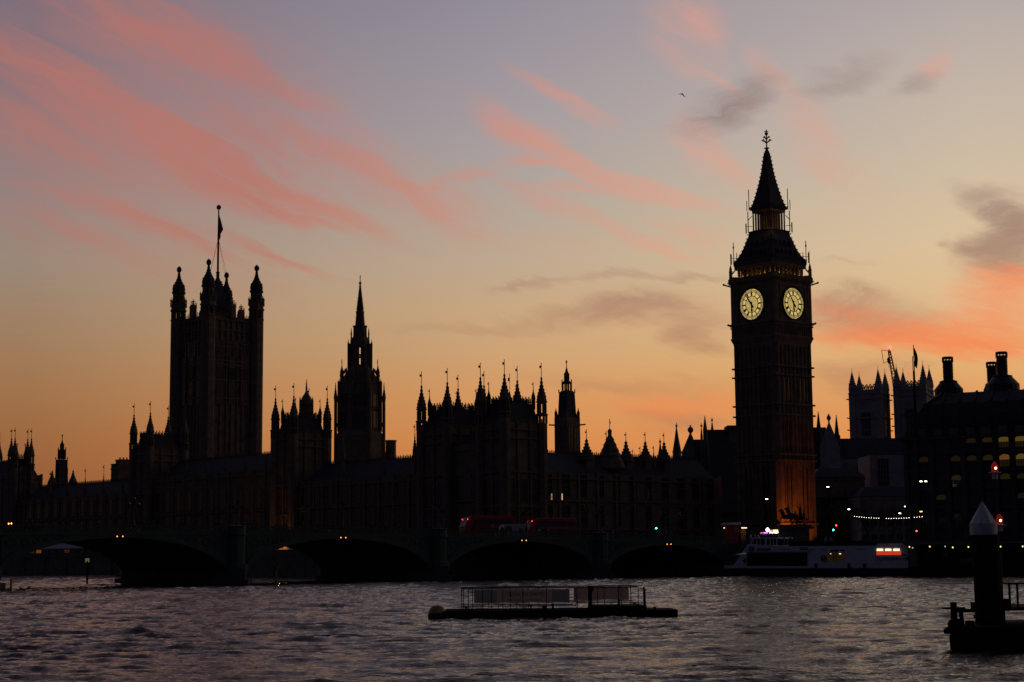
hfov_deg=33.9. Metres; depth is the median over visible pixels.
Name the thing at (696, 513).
window
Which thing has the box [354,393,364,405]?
lancet window
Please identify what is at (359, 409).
central tower
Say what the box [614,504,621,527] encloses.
window
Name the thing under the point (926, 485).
window
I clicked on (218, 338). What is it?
window
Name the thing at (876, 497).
stone building
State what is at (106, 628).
river water
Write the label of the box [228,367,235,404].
window
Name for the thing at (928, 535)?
window
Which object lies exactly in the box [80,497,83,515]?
window
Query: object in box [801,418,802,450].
slit window
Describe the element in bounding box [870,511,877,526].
window
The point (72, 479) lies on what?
pinnacle turret
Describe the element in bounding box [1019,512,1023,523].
window
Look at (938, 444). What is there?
window
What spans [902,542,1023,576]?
floating pier
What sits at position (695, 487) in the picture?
window
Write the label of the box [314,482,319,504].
window
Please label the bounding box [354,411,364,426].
lancet window
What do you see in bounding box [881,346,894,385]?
crane
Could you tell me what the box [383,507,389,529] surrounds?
window
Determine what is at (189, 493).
window
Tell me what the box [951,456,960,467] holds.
window
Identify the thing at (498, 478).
window
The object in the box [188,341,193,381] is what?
window
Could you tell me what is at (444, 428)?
pavilion tower
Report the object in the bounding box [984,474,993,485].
window
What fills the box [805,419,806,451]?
slit window
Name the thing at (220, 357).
window
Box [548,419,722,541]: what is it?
palace wing
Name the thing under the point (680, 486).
window
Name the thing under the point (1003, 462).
window
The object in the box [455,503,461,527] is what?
window
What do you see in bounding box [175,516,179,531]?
window
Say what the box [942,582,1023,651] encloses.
landing stage
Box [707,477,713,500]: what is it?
window
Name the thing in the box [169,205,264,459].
square tower
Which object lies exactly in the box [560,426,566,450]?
window
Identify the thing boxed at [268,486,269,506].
window
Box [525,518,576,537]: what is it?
bus
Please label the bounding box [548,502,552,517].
window
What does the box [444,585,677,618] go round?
collector barge
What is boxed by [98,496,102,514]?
window
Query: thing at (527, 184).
sky
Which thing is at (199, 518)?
window
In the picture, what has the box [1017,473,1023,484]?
window
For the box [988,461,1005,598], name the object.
light mast
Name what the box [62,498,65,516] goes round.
window
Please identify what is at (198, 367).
window
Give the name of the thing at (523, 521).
window
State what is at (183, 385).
window
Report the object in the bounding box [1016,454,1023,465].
window
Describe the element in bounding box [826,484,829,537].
street lamp
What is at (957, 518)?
window
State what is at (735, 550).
river wall
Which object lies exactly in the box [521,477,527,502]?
window
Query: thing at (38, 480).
palace wing
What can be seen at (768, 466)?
slit window
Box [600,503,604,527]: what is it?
window
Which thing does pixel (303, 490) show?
window
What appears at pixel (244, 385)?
window
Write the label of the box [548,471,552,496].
window
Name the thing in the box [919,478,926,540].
street lamp
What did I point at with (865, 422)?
window
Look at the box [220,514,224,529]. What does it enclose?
window
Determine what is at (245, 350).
window
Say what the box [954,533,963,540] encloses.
window
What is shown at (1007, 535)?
window
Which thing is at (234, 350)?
window
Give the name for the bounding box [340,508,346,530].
window
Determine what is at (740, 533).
kiosk
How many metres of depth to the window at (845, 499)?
453.02 m
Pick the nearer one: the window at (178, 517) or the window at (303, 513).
the window at (303, 513)
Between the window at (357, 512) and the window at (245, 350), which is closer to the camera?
the window at (357, 512)
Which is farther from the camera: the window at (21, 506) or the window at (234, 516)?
the window at (21, 506)
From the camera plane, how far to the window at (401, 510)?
361.70 m
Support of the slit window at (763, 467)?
in the clock tower at (769, 286)
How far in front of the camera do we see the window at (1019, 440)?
341.45 m
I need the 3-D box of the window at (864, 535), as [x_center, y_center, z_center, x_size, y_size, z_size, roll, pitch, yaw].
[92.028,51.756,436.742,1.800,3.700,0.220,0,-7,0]
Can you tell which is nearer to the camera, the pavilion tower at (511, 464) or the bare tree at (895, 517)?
the pavilion tower at (511, 464)
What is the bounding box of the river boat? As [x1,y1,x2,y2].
[725,537,919,576]
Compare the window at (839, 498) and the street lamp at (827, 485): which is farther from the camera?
the window at (839, 498)
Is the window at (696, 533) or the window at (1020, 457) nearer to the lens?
the window at (1020, 457)
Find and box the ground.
[494,552,612,578]
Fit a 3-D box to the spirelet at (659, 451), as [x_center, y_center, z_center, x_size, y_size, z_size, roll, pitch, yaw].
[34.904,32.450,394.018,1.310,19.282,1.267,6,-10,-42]
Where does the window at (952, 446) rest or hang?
in the office building at (957, 440)
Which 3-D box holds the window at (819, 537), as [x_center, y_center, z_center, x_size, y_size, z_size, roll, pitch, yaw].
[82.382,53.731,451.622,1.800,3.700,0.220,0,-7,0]
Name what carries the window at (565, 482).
in the palace wing at (626, 491)
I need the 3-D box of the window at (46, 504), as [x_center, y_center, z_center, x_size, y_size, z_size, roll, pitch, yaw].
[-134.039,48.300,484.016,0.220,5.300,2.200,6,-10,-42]
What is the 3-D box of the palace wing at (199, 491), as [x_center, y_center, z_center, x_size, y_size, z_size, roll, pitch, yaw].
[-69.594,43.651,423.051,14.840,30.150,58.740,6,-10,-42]
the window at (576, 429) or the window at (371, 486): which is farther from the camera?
the window at (576, 429)
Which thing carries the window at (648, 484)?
in the palace wing at (626, 491)
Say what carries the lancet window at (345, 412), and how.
in the central tower at (359, 409)
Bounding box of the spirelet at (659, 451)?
[658,440,660,457]
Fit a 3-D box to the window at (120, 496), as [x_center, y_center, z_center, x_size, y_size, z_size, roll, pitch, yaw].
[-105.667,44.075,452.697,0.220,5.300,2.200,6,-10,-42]
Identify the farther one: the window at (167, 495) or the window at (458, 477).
the window at (167, 495)
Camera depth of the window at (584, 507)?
351.78 m
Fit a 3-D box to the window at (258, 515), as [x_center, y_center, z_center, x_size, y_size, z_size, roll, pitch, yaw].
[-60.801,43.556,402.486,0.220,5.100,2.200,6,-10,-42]
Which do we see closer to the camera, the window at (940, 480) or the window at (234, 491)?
the window at (940, 480)
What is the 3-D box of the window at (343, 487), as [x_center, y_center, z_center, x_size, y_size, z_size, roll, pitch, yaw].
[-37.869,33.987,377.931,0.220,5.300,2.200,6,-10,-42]
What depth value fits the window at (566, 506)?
348.53 m
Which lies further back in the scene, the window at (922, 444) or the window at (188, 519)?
the window at (188, 519)
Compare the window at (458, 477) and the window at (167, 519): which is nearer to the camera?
the window at (458, 477)
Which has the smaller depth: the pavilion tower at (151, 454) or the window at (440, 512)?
the window at (440, 512)
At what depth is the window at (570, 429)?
427.76 m
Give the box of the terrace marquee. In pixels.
[31,543,94,552]
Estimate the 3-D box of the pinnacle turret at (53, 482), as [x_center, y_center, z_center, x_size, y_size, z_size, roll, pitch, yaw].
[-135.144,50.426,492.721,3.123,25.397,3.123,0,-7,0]
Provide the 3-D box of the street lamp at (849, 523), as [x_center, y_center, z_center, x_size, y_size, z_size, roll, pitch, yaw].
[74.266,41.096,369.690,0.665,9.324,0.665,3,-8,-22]
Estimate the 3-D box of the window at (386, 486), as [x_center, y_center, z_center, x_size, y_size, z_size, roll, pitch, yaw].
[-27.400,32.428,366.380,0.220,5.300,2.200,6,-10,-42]
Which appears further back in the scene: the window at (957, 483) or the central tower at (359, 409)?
the central tower at (359, 409)
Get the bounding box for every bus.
[459,516,514,535]
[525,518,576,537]
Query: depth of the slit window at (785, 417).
378.32 m
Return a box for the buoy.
[428,605,445,618]
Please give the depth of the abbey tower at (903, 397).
637.40 m
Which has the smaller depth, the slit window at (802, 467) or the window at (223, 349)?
the slit window at (802, 467)
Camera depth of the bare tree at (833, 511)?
421.84 m
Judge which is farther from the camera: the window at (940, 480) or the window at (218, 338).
the window at (218, 338)
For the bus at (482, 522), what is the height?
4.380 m
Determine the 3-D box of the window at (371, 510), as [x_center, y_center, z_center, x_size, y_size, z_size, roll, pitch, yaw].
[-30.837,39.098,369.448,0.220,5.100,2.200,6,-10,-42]
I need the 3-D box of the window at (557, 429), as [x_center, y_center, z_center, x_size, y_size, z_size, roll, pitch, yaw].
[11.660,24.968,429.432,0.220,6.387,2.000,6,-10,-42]
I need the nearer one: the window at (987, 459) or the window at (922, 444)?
the window at (987, 459)
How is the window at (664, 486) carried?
in the palace wing at (626, 491)
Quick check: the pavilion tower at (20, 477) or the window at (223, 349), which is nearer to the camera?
the pavilion tower at (20, 477)
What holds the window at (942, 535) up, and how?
in the office building at (957, 440)
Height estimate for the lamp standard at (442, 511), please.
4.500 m
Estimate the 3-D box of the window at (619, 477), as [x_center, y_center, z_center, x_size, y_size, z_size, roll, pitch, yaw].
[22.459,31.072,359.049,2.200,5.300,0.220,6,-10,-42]
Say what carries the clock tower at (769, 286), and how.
on the ground
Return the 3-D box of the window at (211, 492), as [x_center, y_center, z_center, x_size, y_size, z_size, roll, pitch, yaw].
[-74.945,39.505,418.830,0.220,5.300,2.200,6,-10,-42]
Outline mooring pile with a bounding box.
[969,501,1000,624]
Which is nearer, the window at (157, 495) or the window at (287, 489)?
the window at (287, 489)
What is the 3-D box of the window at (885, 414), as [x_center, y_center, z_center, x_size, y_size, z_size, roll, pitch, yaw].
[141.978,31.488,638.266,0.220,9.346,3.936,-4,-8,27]
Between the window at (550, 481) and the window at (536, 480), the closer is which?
the window at (536, 480)
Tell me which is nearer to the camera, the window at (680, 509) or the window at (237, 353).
the window at (680, 509)
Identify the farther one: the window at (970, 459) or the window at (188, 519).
the window at (188, 519)
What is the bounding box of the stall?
[766,528,778,536]
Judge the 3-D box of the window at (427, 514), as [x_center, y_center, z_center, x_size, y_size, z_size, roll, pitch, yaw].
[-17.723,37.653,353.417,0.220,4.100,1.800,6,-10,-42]
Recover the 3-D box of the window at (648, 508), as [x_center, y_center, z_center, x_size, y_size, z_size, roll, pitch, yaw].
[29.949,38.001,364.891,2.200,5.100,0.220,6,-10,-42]
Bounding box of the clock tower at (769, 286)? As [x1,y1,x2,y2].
[723,130,818,542]
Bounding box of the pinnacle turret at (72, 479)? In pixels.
[68,470,76,482]
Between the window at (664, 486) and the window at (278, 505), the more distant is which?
the window at (278, 505)
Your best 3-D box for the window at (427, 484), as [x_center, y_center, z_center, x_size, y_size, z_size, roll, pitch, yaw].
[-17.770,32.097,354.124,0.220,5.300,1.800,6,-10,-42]
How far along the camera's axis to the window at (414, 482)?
359.15 m
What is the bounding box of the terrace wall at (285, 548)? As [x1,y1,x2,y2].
[277,547,293,549]
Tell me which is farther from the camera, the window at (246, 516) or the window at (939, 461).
the window at (246, 516)
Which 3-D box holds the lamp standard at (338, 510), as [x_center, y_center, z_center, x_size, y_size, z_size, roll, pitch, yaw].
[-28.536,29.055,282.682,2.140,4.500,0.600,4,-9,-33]
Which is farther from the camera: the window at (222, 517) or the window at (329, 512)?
the window at (222, 517)
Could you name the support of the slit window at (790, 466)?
in the clock tower at (769, 286)
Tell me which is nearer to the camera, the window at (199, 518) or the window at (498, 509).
the window at (498, 509)
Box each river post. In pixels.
[85,558,88,583]
[272,563,279,583]
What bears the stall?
on the ground
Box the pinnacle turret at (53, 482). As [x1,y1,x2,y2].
[46,470,55,491]
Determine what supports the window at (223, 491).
in the palace wing at (199, 491)
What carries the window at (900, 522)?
in the stone building at (876, 497)
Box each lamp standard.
[128,497,139,524]
[232,498,242,524]
[337,500,347,526]
[434,503,443,527]
[521,506,530,530]
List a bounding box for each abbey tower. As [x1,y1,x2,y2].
[846,366,892,437]
[891,361,934,437]
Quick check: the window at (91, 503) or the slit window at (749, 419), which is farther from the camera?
the window at (91, 503)
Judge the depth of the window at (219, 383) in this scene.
554.23 m
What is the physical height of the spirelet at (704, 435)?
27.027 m
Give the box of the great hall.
[681,425,737,536]
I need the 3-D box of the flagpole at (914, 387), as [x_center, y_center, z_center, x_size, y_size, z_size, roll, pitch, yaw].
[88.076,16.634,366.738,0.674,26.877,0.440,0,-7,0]
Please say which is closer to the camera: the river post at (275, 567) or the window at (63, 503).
the river post at (275, 567)
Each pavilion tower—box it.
[5,428,34,530]
[128,401,188,531]
[270,379,331,532]
[416,368,487,533]
[474,359,547,523]
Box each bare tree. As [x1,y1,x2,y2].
[822,501,861,540]
[841,495,888,539]
[879,502,904,540]
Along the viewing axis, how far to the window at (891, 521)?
437.37 m
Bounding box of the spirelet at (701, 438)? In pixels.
[700,423,702,465]
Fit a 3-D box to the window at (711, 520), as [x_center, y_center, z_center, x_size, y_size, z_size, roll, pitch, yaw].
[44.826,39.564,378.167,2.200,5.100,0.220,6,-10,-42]
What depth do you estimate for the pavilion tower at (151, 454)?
444.44 m
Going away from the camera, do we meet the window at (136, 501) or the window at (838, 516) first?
the window at (136, 501)
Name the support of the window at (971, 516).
in the office building at (957, 440)
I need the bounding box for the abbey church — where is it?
[814,412,904,486]
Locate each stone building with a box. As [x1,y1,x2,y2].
[815,468,865,540]
[848,487,905,541]
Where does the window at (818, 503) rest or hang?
in the stone building at (843, 483)
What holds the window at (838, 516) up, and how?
in the stone building at (843, 483)
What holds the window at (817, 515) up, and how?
in the stone building at (843, 483)
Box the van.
[495,524,527,535]
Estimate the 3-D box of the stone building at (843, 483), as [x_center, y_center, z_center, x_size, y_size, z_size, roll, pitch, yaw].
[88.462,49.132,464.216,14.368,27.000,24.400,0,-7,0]
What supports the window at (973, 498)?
in the office building at (957, 440)
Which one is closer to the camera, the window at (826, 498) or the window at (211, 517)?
the window at (211, 517)
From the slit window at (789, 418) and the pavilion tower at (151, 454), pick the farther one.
the pavilion tower at (151, 454)
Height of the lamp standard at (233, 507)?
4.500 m
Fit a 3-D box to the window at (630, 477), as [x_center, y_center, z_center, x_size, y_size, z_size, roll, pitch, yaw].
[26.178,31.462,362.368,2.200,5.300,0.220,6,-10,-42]
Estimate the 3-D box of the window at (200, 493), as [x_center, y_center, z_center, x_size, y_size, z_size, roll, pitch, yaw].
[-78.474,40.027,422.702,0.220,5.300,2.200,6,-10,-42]
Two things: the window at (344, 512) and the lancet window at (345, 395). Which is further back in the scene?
the lancet window at (345, 395)
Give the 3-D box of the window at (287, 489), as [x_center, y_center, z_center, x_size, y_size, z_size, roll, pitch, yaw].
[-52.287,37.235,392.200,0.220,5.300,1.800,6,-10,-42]
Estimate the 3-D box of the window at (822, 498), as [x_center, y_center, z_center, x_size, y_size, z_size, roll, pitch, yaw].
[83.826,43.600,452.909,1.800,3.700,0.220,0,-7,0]
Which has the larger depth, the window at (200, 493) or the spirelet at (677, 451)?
the window at (200, 493)
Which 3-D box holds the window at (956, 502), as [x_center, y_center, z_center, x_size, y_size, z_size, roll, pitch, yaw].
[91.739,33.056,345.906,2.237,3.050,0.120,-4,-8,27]
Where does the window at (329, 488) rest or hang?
in the palace wing at (377, 491)
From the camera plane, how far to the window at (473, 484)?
344.64 m
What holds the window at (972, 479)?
in the office building at (957, 440)
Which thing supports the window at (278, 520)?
in the pavilion tower at (301, 445)
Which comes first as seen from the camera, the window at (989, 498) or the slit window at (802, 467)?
the window at (989, 498)
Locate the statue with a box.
[773,502,814,541]
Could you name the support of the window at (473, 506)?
in the palace wing at (464, 493)
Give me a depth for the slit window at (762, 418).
379.67 m
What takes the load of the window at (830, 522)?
in the stone building at (843, 483)
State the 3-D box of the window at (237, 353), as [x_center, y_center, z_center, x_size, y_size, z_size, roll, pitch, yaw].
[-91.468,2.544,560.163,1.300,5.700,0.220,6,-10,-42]
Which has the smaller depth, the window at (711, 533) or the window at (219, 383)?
the window at (711, 533)
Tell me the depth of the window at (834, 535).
451.69 m
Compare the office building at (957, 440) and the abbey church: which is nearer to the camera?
the office building at (957, 440)
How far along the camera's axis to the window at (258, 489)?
403.31 m
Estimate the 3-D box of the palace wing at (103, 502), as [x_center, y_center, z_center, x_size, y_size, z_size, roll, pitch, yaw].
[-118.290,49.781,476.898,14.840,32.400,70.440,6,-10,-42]
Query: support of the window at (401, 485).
in the palace wing at (377, 491)
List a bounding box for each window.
[20,501,23,518]
[28,501,31,518]
[36,500,39,517]
[44,500,48,517]
[53,499,57,517]
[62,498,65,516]
[71,498,74,516]
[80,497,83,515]
[89,497,93,515]
[89,520,92,531]
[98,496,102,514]
[108,495,112,514]
[117,495,121,514]
[117,518,121,531]
[134,498,137,517]
[142,498,144,517]
[154,492,159,512]
[154,517,158,531]
[165,492,169,511]
[165,516,169,531]
[175,491,180,511]
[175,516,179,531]
[180,369,185,406]
[181,342,185,382]
[186,515,190,531]
[187,490,191,510]
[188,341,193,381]
[188,367,192,405]
[195,366,199,404]
[196,339,199,380]
[197,490,202,510]
[197,515,201,530]
[209,489,213,509]
[209,514,213,528]
[216,338,219,355]
[216,339,224,379]
[216,366,223,403]
[220,488,225,509]
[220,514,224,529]
[221,339,224,355]
[226,339,229,355]
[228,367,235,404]
[229,340,236,380]
[231,341,234,356]
[232,487,236,508]
[232,513,236,524]
[236,340,238,356]
[240,368,247,405]
[241,341,248,381]
[243,487,248,508]
[243,513,248,529]
[255,486,260,507]
[255,512,260,529]
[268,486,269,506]
[276,490,280,511]
[276,516,280,532]
[285,489,288,511]
[300,483,306,505]
[300,510,305,528]
[313,510,319,530]
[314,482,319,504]
[327,481,332,504]
[327,509,332,530]
[340,480,346,503]
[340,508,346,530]
[341,394,347,406]
[341,411,347,427]
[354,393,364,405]
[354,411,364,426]
[354,479,360,502]
[354,508,360,530]
[368,479,374,502]
[369,507,374,530]
[371,394,377,406]
[371,411,377,427]
[383,478,389,501]
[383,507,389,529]
[398,477,404,500]
[398,506,404,529]
[413,476,415,500]
[413,506,416,527]
[425,481,430,505]
[425,510,430,529]
[438,480,441,504]
[439,510,442,527]
[455,473,461,498]
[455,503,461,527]
[471,472,475,497]
[471,503,475,515]
[484,477,489,502]
[484,508,489,515]
[495,476,499,502]
[496,507,499,515]
[511,476,515,502]
[511,507,515,523]
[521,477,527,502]
[521,507,527,523]
[533,477,539,502]
[534,508,538,517]
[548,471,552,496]
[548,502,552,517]
[555,426,560,450]
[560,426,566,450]
[562,472,570,497]
[563,503,570,517]
[568,426,573,450]
[574,426,579,450]
[581,473,587,497]
[581,503,587,526]
[599,473,604,498]
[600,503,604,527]
[613,475,620,498]
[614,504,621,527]
[629,475,636,498]
[630,504,637,527]
[645,475,650,499]
[646,504,651,527]
[661,476,668,499]
[662,504,668,527]
[677,476,683,499]
[677,505,684,527]
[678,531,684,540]
[692,477,699,500]
[693,505,699,527]
[693,531,699,540]
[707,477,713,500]
[707,505,714,527]
[708,531,714,541]
[744,420,745,451]
[746,468,747,519]
[749,419,750,451]
[750,467,751,519]
[762,418,763,450]
[763,467,765,519]
[767,418,768,450]
[768,466,770,518]
[785,417,786,450]
[786,466,788,507]
[789,418,790,450]
[790,466,792,512]
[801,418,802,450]
[802,467,804,511]
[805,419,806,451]
[806,467,808,517]
[816,496,820,509]
[816,514,819,527]
[817,534,821,540]
[820,496,825,509]
[820,514,826,527]
[825,496,831,509]
[826,514,832,527]
[831,496,837,508]
[832,534,838,540]
[837,496,842,508]
[837,514,843,527]
[842,496,848,507]
[843,514,848,527]
[843,534,848,540]
[861,411,871,435]
[862,513,868,526]
[862,533,866,539]
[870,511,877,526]
[871,533,877,540]
[877,457,889,485]
[879,511,885,526]
[879,533,885,540]
[884,412,887,435]
[887,511,893,526]
[888,533,894,541]
[896,513,902,526]
[896,533,902,540]
[905,407,913,431]
[918,440,927,453]
[919,457,928,468]
[920,476,928,487]
[920,495,929,506]
[922,514,930,524]
[922,533,930,540]
[934,439,943,453]
[935,456,943,467]
[936,475,944,486]
[936,495,945,505]
[937,514,946,524]
[938,533,946,540]
[950,439,959,452]
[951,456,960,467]
[952,475,960,486]
[952,494,961,505]
[953,513,962,524]
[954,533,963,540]
[966,438,975,448]
[967,455,976,467]
[968,474,977,486]
[968,494,977,505]
[969,513,974,521]
[982,437,991,451]
[983,455,992,466]
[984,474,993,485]
[985,493,994,504]
[999,437,1008,446]
[999,454,1009,465]
[1000,473,1009,485]
[1001,493,1010,504]
[1002,513,1011,523]
[1003,532,1012,539]
[1015,436,1023,450]
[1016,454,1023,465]
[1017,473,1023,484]
[1018,493,1023,504]
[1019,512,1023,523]
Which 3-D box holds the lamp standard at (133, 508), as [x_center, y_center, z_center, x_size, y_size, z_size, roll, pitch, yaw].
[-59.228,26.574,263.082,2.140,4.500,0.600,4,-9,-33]
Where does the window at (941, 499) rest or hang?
in the office building at (957, 440)
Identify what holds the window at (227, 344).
in the square tower at (216, 367)
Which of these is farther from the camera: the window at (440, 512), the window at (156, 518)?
the window at (156, 518)
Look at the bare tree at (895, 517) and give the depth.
421.84 m
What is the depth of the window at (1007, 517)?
340.87 m
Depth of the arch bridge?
291.01 m
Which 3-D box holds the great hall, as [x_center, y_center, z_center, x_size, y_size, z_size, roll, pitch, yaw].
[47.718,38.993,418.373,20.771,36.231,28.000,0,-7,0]
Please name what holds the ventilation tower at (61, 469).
on the ground
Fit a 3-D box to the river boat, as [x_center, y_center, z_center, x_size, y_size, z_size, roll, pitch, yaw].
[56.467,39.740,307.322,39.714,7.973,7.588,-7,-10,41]
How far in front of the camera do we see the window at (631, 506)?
361.26 m
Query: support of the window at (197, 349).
in the square tower at (216, 367)
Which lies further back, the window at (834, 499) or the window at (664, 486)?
the window at (834, 499)
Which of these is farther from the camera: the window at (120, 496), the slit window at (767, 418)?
the window at (120, 496)
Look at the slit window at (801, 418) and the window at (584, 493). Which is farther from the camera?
the slit window at (801, 418)
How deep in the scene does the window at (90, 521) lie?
463.82 m
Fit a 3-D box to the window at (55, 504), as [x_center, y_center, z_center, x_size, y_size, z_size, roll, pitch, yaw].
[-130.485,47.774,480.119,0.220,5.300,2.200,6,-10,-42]
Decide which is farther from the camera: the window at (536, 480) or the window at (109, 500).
the window at (109, 500)
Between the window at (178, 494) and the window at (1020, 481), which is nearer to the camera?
the window at (1020, 481)
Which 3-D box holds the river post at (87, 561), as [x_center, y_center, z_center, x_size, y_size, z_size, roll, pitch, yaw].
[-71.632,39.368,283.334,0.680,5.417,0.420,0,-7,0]
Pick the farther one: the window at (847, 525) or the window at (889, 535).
the window at (847, 525)
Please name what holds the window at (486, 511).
in the pavilion tower at (511, 464)
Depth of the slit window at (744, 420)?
383.81 m
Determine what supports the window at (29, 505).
in the palace wing at (103, 502)
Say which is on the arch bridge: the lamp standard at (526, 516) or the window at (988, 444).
the lamp standard at (526, 516)
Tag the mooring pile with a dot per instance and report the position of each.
(986, 563)
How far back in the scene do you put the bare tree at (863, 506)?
427.45 m
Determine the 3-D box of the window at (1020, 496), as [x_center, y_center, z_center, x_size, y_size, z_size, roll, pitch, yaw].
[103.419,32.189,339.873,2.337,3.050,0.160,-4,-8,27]
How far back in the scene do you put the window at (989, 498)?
342.96 m
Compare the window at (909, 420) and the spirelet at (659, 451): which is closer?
the spirelet at (659, 451)
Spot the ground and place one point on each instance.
(505, 565)
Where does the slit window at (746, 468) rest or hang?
in the clock tower at (769, 286)
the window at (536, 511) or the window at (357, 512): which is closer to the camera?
the window at (536, 511)
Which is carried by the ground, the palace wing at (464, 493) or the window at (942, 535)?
the palace wing at (464, 493)
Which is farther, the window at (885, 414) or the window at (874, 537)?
the window at (885, 414)
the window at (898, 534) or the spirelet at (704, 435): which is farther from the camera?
the window at (898, 534)
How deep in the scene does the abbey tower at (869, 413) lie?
636.82 m
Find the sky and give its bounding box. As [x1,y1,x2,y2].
[0,0,1023,484]
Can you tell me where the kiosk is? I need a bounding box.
[721,522,748,542]
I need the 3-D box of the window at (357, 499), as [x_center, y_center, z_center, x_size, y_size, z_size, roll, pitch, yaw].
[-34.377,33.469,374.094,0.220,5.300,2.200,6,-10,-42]
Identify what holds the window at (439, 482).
in the pavilion tower at (444, 428)
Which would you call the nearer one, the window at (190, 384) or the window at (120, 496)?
the window at (120, 496)
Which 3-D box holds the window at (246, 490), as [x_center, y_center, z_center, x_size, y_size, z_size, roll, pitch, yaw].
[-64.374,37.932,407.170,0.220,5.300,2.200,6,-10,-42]
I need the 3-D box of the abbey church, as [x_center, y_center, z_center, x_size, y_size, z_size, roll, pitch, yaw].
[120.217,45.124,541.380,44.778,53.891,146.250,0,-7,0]
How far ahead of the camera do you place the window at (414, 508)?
358.36 m
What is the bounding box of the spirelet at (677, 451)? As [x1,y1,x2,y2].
[673,423,681,458]
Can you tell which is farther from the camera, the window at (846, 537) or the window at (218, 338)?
the window at (218, 338)
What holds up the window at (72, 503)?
in the palace wing at (103, 502)
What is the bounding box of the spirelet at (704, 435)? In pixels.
[703,416,706,469]
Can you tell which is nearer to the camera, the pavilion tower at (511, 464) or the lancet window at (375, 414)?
the pavilion tower at (511, 464)
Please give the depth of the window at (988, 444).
344.30 m
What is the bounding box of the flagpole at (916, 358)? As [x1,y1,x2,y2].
[913,345,917,416]
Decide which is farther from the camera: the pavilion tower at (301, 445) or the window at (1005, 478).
the pavilion tower at (301, 445)
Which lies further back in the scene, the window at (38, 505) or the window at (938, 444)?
the window at (38, 505)
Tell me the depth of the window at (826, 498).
453.02 m
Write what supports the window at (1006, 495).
in the office building at (957, 440)
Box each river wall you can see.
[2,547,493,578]
[728,540,1023,575]
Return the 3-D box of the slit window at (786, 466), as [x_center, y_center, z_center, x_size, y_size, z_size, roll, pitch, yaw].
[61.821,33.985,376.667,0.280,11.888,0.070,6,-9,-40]
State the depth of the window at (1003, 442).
342.87 m
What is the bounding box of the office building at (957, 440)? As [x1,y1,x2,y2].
[898,351,1023,540]
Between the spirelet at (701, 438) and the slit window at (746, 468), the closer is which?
the slit window at (746, 468)
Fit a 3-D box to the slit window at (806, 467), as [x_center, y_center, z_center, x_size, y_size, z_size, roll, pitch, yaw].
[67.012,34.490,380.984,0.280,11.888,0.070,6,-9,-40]
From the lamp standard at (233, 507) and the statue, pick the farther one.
the statue
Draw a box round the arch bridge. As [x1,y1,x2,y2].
[0,524,735,588]
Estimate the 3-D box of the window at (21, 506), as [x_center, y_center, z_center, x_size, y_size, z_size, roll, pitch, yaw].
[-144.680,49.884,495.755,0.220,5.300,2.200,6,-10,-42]
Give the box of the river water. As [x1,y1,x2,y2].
[0,574,1023,681]
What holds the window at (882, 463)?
in the abbey church
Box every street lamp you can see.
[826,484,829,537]
[848,507,849,540]
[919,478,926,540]
[919,509,922,540]
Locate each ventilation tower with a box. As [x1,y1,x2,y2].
[55,434,67,483]
[549,360,585,453]
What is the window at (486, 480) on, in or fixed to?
in the pavilion tower at (511, 464)
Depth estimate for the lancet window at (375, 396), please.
478.13 m
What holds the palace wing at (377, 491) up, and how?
on the ground
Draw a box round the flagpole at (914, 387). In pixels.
[912,356,915,420]
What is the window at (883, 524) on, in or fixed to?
in the stone building at (876, 497)
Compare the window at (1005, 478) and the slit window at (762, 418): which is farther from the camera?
the slit window at (762, 418)
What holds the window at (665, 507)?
in the palace wing at (626, 491)
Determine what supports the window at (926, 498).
in the office building at (957, 440)
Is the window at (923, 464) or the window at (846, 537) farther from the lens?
the window at (846, 537)
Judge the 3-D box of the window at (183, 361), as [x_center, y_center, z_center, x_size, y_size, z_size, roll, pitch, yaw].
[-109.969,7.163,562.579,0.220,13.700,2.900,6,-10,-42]
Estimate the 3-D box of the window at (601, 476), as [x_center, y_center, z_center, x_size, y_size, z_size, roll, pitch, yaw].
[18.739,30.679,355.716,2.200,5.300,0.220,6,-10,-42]
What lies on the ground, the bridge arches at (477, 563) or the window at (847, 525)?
the bridge arches at (477, 563)
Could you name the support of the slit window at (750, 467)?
in the clock tower at (769, 286)
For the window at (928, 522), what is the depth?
348.36 m
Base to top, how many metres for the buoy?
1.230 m
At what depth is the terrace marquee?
448.60 m
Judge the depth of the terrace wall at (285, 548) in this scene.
388.13 m
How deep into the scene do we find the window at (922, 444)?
350.36 m
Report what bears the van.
on the arch bridge
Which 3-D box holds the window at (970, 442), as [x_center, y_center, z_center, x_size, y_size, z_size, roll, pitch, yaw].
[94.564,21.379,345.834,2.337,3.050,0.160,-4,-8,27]
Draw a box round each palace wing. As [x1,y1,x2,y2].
[0,459,42,531]
[16,457,128,552]
[152,451,270,531]
[297,425,416,533]
[452,431,475,533]
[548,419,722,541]
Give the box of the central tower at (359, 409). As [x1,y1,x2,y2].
[334,275,396,462]
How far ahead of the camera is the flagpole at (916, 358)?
374.30 m
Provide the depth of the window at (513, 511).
336.90 m
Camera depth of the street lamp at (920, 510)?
333.94 m
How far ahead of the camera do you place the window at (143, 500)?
441.44 m
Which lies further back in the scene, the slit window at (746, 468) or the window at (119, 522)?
the window at (119, 522)
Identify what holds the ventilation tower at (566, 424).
on the ground
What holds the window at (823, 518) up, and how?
in the stone building at (843, 483)
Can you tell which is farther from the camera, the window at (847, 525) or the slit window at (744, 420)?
the window at (847, 525)
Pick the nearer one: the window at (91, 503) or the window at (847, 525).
the window at (847, 525)
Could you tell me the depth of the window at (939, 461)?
348.44 m

